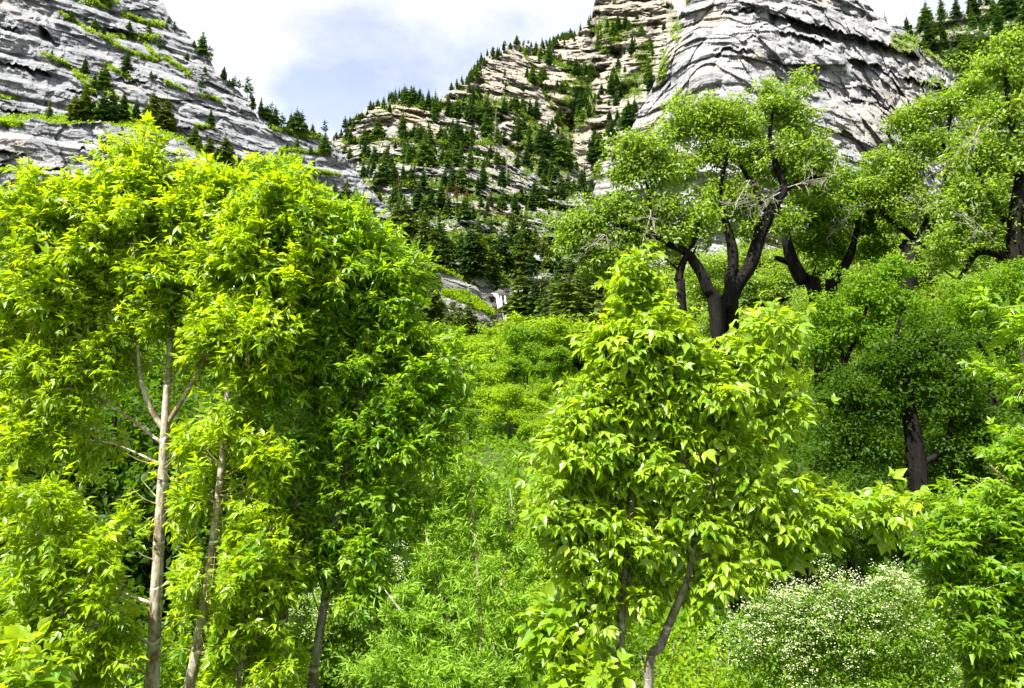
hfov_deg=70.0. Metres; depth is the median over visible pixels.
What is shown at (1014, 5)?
conifer
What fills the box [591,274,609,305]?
conifer
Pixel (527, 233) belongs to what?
conifer
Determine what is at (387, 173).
conifer
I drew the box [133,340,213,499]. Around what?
bushy tree
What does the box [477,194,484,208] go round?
conifer
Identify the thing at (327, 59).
sky
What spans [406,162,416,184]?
conifer
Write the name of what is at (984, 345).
bushy tree
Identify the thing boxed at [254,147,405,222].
cliff
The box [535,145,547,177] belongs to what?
conifer
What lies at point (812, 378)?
bushy tree
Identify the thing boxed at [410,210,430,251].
conifer
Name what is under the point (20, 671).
maple seedling
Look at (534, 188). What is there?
conifer
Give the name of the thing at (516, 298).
conifer
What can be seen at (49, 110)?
conifer
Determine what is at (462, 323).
conifer
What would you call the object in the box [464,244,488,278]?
conifer
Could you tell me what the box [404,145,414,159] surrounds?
conifer
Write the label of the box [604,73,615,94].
conifer
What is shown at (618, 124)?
conifer
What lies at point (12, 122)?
scrub
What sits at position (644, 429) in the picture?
maple tree
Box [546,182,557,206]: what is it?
conifer
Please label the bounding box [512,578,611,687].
maple seedling
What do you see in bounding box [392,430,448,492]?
shrub
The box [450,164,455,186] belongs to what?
conifer
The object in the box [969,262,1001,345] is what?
conifer
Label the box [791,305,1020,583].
bushy tree
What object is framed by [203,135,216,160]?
conifer
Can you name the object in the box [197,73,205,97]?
conifer
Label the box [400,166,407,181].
conifer
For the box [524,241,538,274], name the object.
conifer
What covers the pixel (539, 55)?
conifer
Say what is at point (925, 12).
conifer
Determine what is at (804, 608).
flowering shrub
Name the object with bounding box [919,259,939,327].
conifer
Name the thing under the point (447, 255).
conifer
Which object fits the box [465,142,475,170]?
conifer
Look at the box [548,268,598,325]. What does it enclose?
conifer
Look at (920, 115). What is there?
old tree
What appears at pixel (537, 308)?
conifer
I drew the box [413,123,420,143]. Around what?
conifer
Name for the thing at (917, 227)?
bushy tree
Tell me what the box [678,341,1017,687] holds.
ground cover
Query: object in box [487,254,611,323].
cliff
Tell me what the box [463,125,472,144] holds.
conifer
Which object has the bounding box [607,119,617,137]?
conifer
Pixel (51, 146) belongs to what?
cliff
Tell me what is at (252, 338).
maple tree
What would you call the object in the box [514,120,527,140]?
conifer
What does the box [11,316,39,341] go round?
conifer
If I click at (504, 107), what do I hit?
conifer
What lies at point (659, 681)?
shrub
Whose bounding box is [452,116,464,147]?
conifer
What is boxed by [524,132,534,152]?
conifer
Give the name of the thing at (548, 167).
conifer
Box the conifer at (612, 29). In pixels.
[607,20,618,36]
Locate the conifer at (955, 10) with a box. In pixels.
[949,0,961,21]
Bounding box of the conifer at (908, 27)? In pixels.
[904,17,913,36]
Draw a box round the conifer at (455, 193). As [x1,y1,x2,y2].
[453,178,460,199]
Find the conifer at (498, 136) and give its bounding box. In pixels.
[494,126,501,142]
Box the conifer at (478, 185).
[475,173,481,193]
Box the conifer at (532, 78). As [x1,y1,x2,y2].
[526,63,540,86]
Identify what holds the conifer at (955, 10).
on the ridge
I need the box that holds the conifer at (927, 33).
[920,18,935,41]
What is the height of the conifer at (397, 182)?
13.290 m
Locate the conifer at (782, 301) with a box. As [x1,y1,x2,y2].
[757,254,794,312]
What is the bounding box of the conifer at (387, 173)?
[383,164,390,185]
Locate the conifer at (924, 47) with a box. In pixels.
[921,38,929,50]
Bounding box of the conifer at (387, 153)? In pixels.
[380,145,390,162]
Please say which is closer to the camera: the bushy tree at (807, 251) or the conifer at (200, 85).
the bushy tree at (807, 251)
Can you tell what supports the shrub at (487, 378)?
on the ground at (492, 456)
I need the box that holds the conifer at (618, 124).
[616,105,625,129]
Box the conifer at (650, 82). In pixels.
[645,72,655,91]
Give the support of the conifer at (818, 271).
on the ground at (492, 456)
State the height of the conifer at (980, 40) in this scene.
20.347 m
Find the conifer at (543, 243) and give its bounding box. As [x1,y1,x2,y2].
[540,234,546,255]
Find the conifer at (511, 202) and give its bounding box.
[510,193,517,205]
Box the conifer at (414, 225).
[391,195,423,248]
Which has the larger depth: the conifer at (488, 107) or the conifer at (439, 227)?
the conifer at (488, 107)
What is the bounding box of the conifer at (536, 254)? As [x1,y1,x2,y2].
[535,243,540,268]
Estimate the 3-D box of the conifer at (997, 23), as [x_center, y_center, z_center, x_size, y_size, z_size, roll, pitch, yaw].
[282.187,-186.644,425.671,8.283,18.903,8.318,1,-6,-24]
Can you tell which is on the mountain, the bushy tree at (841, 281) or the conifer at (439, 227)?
the conifer at (439, 227)
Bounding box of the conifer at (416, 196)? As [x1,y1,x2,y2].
[410,184,423,210]
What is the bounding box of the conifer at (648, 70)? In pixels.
[641,60,652,84]
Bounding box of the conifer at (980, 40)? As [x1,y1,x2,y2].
[977,26,989,56]
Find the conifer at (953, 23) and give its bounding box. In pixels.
[950,0,958,26]
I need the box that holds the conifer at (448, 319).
[444,312,453,325]
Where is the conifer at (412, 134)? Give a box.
[409,120,416,140]
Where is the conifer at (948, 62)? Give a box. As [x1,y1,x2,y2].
[946,56,957,73]
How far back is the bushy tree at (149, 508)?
12.87 m
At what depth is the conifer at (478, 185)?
369.58 m
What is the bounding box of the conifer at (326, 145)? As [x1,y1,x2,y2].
[317,130,333,153]
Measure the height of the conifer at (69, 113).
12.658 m
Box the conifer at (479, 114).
[475,100,484,124]
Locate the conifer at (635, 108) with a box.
[631,96,638,113]
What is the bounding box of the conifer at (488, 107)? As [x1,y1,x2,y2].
[480,91,494,128]
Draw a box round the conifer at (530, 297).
[523,272,539,324]
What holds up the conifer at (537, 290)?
on the ground at (492, 456)
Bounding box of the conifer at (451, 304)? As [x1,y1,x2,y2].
[441,293,464,325]
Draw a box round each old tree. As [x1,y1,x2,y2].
[545,121,733,494]
[647,63,855,477]
[773,157,929,411]
[851,50,1001,488]
[902,21,1023,300]
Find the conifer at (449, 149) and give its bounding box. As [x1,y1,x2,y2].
[443,146,454,165]
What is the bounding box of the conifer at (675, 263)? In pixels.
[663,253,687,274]
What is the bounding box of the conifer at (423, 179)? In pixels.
[418,165,426,190]
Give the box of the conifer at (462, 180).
[452,160,470,193]
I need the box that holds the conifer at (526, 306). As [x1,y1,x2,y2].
[521,291,532,319]
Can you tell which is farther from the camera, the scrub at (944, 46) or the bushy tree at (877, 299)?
the scrub at (944, 46)
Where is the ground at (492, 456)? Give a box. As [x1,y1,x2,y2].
[0,250,1022,665]
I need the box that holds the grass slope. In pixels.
[1,109,229,170]
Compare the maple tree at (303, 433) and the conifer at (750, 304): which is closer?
the maple tree at (303, 433)
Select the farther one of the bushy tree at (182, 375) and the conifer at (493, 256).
the conifer at (493, 256)
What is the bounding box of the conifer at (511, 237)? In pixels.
[506,216,516,248]
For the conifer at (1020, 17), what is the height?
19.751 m
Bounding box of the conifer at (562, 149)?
[549,129,578,169]
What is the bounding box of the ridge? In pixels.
[914,2,1023,200]
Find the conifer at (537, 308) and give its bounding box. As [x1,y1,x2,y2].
[526,289,547,322]
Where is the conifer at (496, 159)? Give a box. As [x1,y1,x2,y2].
[492,149,501,164]
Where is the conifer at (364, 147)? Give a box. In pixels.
[357,137,367,161]
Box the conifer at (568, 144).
[563,133,572,157]
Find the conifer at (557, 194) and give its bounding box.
[554,183,561,208]
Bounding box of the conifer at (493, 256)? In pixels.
[488,241,501,274]
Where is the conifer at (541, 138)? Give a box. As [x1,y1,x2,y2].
[533,121,549,155]
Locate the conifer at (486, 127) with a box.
[478,111,494,137]
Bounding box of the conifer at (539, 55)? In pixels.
[537,44,542,60]
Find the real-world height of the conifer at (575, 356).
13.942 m
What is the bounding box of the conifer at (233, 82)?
[231,75,237,86]
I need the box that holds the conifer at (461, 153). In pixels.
[458,146,465,164]
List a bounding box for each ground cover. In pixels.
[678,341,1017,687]
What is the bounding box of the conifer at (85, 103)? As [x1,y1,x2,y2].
[67,84,96,120]
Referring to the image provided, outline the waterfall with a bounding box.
[491,293,506,320]
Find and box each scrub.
[0,0,322,139]
[0,103,235,181]
[0,117,29,172]
[278,145,340,176]
[330,16,673,289]
[434,264,494,323]
[656,0,950,89]
[910,1,1023,193]
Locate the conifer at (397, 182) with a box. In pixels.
[395,172,399,189]
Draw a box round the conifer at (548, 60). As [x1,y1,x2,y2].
[545,48,552,65]
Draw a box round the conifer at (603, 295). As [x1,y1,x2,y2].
[598,279,614,324]
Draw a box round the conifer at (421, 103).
[418,94,424,108]
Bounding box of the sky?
[159,0,1017,142]
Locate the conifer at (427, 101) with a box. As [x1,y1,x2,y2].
[422,88,430,109]
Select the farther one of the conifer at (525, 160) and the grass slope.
the conifer at (525, 160)
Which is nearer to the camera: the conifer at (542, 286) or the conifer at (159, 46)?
the conifer at (542, 286)
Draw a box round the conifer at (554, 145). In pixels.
[548,133,560,160]
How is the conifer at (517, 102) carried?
on the mountain
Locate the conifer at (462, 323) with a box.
[459,315,470,336]
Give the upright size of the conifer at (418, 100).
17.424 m
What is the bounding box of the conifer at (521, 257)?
[509,232,535,275]
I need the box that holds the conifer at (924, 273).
[917,231,949,324]
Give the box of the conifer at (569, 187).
[564,173,575,193]
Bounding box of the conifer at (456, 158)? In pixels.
[452,143,463,166]
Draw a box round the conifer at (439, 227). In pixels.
[436,215,443,243]
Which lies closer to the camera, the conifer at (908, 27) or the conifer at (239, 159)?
the conifer at (239, 159)
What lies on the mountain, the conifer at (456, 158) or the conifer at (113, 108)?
the conifer at (456, 158)
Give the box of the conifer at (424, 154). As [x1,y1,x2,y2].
[413,129,438,166]
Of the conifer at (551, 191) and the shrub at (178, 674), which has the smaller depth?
the shrub at (178, 674)
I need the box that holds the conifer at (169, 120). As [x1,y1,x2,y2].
[155,96,179,134]
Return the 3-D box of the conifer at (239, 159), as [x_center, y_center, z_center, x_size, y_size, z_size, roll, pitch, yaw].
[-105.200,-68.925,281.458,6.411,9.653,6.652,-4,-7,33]
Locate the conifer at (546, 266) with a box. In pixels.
[540,247,555,271]
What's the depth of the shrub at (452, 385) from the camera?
85.51 m
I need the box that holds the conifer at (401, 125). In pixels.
[396,105,409,138]
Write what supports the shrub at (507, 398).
on the ground at (492, 456)
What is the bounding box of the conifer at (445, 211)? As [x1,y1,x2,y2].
[441,202,450,219]
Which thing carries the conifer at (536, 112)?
on the mountain
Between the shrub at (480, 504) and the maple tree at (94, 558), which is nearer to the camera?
the maple tree at (94, 558)
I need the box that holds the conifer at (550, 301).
[539,270,563,313]
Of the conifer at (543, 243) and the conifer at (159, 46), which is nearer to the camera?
the conifer at (543, 243)
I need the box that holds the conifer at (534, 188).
[528,173,540,203]
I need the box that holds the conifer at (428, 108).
[426,94,432,110]
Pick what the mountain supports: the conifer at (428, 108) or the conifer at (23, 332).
the conifer at (428, 108)
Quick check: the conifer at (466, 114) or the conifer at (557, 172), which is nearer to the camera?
the conifer at (557, 172)
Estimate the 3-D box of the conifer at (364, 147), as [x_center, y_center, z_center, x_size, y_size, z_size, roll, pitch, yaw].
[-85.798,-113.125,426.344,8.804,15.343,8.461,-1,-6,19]
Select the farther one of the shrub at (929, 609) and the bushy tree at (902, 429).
the bushy tree at (902, 429)
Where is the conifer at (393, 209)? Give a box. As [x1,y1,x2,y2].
[387,206,395,222]
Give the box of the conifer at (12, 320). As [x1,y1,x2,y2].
[2,264,20,340]
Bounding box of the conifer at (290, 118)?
[286,111,292,126]
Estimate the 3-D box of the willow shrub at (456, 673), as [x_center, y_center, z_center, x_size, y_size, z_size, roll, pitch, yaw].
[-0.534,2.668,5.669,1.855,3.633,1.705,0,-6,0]
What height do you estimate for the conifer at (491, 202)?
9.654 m
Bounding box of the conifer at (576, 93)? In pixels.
[573,89,578,98]
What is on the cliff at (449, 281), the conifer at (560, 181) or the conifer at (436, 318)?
the conifer at (436, 318)
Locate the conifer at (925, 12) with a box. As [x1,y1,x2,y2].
[916,2,933,26]
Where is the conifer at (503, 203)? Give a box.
[497,192,508,209]
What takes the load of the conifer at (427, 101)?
on the mountain
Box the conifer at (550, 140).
[543,122,554,158]
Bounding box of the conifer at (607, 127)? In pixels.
[602,119,609,136]
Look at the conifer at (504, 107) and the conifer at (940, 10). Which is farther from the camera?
the conifer at (504, 107)
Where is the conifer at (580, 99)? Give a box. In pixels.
[575,92,584,109]
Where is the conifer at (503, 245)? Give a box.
[493,223,514,270]
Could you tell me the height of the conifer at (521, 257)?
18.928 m
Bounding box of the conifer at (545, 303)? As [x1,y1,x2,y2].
[535,287,551,366]
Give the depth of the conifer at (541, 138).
493.55 m
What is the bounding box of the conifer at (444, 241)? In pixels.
[434,221,452,266]
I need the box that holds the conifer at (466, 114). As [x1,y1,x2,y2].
[463,105,468,122]
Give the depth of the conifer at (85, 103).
269.71 m
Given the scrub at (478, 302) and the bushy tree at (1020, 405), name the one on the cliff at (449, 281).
the scrub at (478, 302)
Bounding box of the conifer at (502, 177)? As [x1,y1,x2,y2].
[496,163,508,187]
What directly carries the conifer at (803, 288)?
on the ground at (492, 456)
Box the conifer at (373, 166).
[369,157,376,176]
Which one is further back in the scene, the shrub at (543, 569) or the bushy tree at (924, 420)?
the bushy tree at (924, 420)
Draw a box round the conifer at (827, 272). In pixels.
[820,256,842,295]
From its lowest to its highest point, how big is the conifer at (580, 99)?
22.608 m
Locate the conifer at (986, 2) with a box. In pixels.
[982,0,990,4]
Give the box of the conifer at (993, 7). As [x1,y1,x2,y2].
[985,0,1005,22]
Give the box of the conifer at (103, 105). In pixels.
[92,85,112,121]
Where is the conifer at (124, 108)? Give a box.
[117,89,131,121]
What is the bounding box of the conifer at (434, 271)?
[431,262,440,285]
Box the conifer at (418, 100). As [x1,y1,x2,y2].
[414,89,422,107]
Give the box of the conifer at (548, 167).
[545,156,559,185]
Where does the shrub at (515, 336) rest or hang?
on the ground at (492, 456)
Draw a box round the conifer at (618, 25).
[614,13,623,32]
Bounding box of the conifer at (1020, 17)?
[1014,2,1023,28]
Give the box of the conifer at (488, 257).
[471,233,494,273]
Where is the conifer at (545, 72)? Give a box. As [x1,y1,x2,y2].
[540,64,548,78]
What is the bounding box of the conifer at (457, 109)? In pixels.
[449,97,462,117]
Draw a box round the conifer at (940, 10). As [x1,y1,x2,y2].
[935,0,947,19]
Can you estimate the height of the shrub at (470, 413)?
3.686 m
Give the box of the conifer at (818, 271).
[810,255,841,294]
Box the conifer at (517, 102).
[514,94,520,111]
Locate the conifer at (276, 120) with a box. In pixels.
[271,106,282,125]
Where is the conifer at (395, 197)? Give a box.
[386,182,401,204]
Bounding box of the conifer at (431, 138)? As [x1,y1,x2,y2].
[426,126,436,144]
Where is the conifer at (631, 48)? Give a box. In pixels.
[627,33,636,54]
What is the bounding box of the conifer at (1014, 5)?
[1002,0,1021,18]
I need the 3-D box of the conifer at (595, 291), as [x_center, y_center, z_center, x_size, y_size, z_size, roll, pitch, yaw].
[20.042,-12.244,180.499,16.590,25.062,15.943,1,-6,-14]
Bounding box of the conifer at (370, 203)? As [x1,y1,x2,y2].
[367,198,375,214]
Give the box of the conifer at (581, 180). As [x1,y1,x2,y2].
[577,166,585,187]
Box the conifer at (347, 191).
[339,180,354,205]
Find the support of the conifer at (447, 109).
on the mountain
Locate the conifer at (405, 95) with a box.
[398,85,411,105]
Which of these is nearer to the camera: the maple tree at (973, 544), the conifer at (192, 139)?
the maple tree at (973, 544)
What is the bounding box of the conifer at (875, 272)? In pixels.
[868,260,918,329]
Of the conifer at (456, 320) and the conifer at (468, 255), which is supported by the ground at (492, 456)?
the conifer at (456, 320)
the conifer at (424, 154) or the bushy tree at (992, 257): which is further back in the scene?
the conifer at (424, 154)
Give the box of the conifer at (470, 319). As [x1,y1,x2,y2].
[463,291,483,335]
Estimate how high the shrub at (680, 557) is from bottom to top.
3.783 m
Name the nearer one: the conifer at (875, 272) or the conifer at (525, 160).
the conifer at (875, 272)
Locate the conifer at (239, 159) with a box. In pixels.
[232,153,243,171]
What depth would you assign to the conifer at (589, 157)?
500.76 m
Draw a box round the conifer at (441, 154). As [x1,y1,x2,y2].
[438,147,444,163]
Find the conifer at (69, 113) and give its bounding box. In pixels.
[64,95,84,121]
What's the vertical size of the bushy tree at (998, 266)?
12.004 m
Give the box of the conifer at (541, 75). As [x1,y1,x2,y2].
[537,67,547,85]
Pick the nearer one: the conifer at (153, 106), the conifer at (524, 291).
the conifer at (524, 291)
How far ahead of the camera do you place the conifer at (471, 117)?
502.20 m
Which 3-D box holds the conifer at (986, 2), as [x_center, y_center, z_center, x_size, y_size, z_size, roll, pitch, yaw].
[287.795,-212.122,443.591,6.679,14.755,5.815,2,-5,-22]
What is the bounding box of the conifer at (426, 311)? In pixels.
[416,279,445,319]
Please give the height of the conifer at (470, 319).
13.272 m
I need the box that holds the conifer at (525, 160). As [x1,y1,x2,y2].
[520,145,531,167]
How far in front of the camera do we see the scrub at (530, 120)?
441.26 m
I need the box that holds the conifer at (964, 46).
[953,33,978,64]
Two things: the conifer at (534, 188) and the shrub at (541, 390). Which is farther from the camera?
the conifer at (534, 188)
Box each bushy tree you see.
[0,373,298,676]
[0,374,135,615]
[0,389,159,582]
[6,338,202,514]
[45,358,371,686]
[74,346,213,619]
[92,390,413,673]
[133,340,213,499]
[232,389,426,651]
[382,422,469,607]
[652,260,693,296]
[662,247,746,333]
[692,301,750,373]
[708,237,779,308]
[709,437,804,506]
[725,441,881,591]
[738,399,845,470]
[739,305,803,388]
[741,244,823,313]
[742,283,838,385]
[763,407,908,516]
[777,230,839,266]
[784,378,906,491]
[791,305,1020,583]
[792,250,940,551]
[794,293,868,372]
[803,365,902,479]
[805,226,896,295]
[833,231,942,297]
[840,399,968,535]
[844,295,930,373]
[873,397,987,471]
[879,364,1005,466]
[894,416,1001,522]
[896,218,961,274]
[908,214,997,279]
[917,267,994,340]
[925,255,1023,477]
[928,383,1023,494]
[943,335,1021,410]
[957,407,1023,487]
[979,206,1011,295]
[979,243,1023,322]
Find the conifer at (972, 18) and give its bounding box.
[967,4,976,27]
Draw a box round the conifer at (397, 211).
[384,196,411,241]
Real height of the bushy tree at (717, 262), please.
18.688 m
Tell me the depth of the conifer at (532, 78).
645.71 m
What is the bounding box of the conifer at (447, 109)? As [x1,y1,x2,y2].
[443,98,450,115]
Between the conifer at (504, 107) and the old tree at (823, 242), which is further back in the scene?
the conifer at (504, 107)
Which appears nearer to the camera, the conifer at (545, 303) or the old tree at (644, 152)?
the old tree at (644, 152)
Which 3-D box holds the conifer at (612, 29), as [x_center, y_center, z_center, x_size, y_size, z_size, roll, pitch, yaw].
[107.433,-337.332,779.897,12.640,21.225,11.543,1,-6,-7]
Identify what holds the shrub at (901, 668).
on the ground at (492, 456)
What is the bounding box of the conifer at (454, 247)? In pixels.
[442,236,458,272]
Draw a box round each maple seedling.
[0,615,77,687]
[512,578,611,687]
[538,629,636,687]
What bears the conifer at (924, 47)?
on the ridge
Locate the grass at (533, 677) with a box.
[47,646,934,687]
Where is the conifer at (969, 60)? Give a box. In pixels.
[961,54,972,69]
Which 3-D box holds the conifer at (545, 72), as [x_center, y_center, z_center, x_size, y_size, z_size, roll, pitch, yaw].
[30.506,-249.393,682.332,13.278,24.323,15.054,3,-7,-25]
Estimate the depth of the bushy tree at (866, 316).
70.11 m
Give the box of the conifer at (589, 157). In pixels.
[586,131,599,165]
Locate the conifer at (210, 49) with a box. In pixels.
[205,45,213,64]
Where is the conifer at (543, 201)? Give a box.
[534,182,550,207]
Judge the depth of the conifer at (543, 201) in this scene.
401.40 m
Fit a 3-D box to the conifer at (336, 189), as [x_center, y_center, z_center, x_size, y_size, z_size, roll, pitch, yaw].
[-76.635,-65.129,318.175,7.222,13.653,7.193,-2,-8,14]
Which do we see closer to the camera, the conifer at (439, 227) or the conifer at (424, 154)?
the conifer at (439, 227)
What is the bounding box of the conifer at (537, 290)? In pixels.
[525,275,543,319]
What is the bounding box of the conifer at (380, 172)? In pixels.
[372,151,390,184]
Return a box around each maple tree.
[0,110,304,687]
[0,459,158,687]
[144,158,367,687]
[161,472,330,687]
[229,150,378,685]
[276,188,495,687]
[511,240,931,687]
[901,285,1023,687]
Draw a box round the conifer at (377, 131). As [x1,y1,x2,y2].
[368,114,386,139]
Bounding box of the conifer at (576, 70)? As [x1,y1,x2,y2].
[571,56,581,76]
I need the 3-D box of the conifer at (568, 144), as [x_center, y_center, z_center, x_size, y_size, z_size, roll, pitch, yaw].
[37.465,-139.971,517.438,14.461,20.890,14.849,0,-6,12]
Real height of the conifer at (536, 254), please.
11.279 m
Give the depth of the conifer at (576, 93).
647.24 m
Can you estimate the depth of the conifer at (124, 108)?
278.51 m
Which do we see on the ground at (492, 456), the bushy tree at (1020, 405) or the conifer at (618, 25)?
the bushy tree at (1020, 405)
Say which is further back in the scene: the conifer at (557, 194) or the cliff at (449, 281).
the conifer at (557, 194)
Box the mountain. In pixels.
[333,0,722,294]
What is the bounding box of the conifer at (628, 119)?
[619,96,635,129]
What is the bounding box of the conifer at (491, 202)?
[488,193,494,206]
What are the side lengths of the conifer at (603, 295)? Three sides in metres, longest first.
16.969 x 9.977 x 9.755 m
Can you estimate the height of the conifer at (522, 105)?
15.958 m
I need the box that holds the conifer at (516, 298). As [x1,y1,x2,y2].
[495,266,532,328]
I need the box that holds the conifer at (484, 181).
[479,168,488,189]
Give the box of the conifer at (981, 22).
[979,16,986,30]
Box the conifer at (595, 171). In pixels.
[591,156,599,177]
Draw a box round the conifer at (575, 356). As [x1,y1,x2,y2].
[535,298,579,373]
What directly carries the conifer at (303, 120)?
on the cliff at (32, 78)
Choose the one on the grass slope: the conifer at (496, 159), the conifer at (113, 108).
the conifer at (113, 108)
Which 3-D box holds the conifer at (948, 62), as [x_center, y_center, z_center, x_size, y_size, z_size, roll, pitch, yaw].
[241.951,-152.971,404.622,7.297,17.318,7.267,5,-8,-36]
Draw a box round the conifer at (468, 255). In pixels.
[458,213,484,278]
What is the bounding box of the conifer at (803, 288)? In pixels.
[785,257,811,305]
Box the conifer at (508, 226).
[504,209,518,232]
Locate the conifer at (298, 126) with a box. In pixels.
[289,106,305,131]
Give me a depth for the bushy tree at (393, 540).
14.59 m
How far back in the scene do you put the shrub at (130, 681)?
9.10 m
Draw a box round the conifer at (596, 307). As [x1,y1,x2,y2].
[571,269,605,332]
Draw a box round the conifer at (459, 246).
[447,228,464,269]
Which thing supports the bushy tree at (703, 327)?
on the ground at (492, 456)
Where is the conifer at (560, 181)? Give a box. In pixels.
[556,171,566,193]
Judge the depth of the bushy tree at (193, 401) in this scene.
12.71 m
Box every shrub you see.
[13,613,143,687]
[79,621,182,687]
[100,630,232,687]
[127,631,299,687]
[203,535,415,687]
[322,646,450,687]
[324,451,549,687]
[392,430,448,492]
[393,483,499,568]
[399,528,516,618]
[416,483,545,574]
[429,364,469,399]
[433,322,468,343]
[433,330,512,371]
[456,362,510,418]
[456,564,582,659]
[459,406,483,441]
[464,333,494,349]
[471,382,552,433]
[477,321,522,347]
[480,353,535,391]
[489,310,598,376]
[492,493,541,584]
[497,520,628,591]
[498,323,547,387]
[507,407,563,441]
[521,380,554,408]
[531,344,574,391]
[534,616,742,687]
[548,385,578,413]
[628,615,797,687]
[636,493,722,596]
[669,527,771,608]
[696,544,966,687]
[763,605,957,687]
[787,369,813,406]
[844,649,968,687]
[861,561,968,666]
[926,654,970,686]
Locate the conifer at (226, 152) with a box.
[214,132,236,166]
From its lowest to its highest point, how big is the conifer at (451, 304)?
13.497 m
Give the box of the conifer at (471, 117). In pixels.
[466,96,477,124]
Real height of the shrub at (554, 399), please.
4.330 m
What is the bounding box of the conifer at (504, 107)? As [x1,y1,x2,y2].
[499,97,508,114]
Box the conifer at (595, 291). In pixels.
[578,253,605,301]
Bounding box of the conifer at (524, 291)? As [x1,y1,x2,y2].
[521,280,530,315]
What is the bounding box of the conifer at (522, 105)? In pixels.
[519,96,526,111]
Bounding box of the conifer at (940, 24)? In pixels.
[937,15,944,32]
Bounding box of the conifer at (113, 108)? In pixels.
[102,85,120,122]
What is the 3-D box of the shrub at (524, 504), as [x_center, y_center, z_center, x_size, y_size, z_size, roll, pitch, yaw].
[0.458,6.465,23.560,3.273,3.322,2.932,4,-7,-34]
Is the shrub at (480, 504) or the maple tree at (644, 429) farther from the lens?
the shrub at (480, 504)
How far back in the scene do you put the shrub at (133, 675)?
9.79 m
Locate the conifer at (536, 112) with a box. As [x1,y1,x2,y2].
[533,93,543,119]
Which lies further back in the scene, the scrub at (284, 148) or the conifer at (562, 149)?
the conifer at (562, 149)
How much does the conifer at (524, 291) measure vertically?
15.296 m
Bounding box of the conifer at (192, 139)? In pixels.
[187,125,202,146]
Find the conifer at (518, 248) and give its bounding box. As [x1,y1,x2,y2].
[512,231,526,260]
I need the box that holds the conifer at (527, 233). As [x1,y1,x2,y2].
[512,213,538,251]
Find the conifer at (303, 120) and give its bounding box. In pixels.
[299,109,308,131]
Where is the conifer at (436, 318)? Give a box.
[426,289,446,321]
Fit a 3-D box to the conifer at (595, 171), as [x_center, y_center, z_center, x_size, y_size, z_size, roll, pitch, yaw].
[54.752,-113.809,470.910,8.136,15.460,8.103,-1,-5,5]
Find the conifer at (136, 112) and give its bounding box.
[130,97,141,119]
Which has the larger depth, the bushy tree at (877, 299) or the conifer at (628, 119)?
the conifer at (628, 119)
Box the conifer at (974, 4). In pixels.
[965,0,980,13]
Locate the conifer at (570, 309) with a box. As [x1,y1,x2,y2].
[532,263,590,369]
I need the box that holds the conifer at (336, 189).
[331,180,341,200]
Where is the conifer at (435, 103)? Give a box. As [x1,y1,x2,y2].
[430,88,439,114]
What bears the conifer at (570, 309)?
on the ground at (492, 456)
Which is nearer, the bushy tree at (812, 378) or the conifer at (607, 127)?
the bushy tree at (812, 378)
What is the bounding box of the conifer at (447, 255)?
[439,235,454,264]
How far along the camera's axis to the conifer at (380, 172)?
371.15 m
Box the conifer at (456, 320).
[447,298,470,335]
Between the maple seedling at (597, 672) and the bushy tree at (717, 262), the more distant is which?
the bushy tree at (717, 262)
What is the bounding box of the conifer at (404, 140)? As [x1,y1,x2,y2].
[400,133,405,153]
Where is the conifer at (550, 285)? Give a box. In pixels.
[540,263,570,312]
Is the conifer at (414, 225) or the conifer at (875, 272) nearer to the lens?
the conifer at (875, 272)
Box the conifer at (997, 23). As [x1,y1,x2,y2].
[991,8,1005,35]
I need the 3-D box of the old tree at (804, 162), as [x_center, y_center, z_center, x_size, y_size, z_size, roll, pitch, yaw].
[12.783,-2.896,38.202,11.069,24.328,5.434,0,-6,0]
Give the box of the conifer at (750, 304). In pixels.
[739,276,771,321]
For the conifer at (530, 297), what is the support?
on the ground at (492, 456)
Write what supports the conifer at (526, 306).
on the ground at (492, 456)
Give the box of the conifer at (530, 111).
[526,98,533,116]
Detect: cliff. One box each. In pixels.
[0,0,355,172]
[0,117,219,259]
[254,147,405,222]
[366,263,497,328]
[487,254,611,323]
[585,0,961,279]
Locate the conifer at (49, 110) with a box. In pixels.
[44,94,53,118]
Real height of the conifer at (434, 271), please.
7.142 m
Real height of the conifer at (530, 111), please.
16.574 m
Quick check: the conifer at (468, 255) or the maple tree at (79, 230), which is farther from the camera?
the conifer at (468, 255)
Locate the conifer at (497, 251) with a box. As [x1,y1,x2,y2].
[495,244,502,264]
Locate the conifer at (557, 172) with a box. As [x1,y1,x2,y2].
[556,160,563,180]
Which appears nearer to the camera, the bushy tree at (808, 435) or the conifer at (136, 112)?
the bushy tree at (808, 435)
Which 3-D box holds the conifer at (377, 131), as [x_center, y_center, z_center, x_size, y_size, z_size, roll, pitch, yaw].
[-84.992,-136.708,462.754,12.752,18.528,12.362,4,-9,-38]
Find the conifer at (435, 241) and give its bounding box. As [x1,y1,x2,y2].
[422,221,443,264]
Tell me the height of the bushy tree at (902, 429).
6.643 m
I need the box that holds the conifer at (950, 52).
[946,43,953,63]
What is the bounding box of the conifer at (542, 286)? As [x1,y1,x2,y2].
[528,268,550,317]
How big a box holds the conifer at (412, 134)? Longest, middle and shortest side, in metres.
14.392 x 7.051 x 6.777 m
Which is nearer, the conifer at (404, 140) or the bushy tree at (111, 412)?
the bushy tree at (111, 412)
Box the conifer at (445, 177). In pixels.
[440,168,448,186]
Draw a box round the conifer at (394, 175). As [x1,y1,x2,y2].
[389,164,399,184]
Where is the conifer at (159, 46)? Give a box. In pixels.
[155,33,163,49]
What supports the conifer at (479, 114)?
on the mountain
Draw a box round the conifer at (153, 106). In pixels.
[140,88,163,125]
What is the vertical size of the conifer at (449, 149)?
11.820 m
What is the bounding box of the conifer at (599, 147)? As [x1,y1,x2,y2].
[584,130,606,161]

